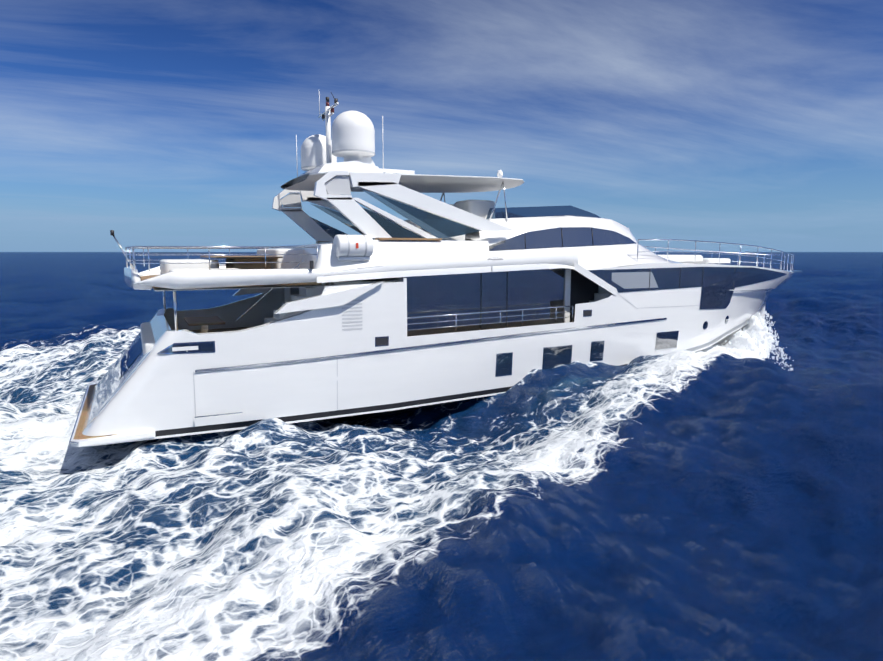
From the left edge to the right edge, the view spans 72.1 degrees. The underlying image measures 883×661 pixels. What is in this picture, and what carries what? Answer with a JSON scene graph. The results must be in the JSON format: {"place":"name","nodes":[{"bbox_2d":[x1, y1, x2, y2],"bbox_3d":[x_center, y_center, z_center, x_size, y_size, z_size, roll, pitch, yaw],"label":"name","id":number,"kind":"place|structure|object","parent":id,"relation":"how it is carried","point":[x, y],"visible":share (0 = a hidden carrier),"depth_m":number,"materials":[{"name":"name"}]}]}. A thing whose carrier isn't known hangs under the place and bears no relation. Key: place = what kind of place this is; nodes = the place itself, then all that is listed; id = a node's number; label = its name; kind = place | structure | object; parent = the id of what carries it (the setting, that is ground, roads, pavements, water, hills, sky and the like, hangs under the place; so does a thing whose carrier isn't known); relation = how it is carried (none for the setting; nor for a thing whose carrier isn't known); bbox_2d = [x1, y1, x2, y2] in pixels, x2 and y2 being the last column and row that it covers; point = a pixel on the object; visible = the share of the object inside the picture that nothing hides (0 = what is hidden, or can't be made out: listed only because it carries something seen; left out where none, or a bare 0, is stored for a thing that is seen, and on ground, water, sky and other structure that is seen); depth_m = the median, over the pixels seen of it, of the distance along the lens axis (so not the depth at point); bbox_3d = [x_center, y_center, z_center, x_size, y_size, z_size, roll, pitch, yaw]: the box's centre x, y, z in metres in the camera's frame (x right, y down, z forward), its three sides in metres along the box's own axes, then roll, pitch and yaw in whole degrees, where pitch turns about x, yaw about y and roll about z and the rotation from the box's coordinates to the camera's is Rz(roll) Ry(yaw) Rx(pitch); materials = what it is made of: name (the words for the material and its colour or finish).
{"place":"outdoors","nodes":[
{"label":"outdoors","id":0,"kind":"place"},
{"bbox_2d":[0,252,882,660],"bbox_3d":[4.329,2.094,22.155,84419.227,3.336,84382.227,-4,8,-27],"label":"sea","id":1,"kind":"structure","parent":0,"point":[688,506],"depth_m":11.85,"materials":[{"name":"blue liquid"}]},
{"bbox_2d":[69,93,801,446],"bbox_3d":[4.040,-2.754,24.205,32.408,11.550,7.600,-4,8,-27],"label":"yacht","id":2,"kind":"object","parent":1,"relation":"on","point":[431,301],"visible":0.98,"depth_m":18.63,"materials":[{"name":"white"}]},
{"bbox_2d":[0,0,882,251],"label":"sky","id":3,"kind":"structure","parent":0,"point":[148,122],"materials":[{"name":"blue"}]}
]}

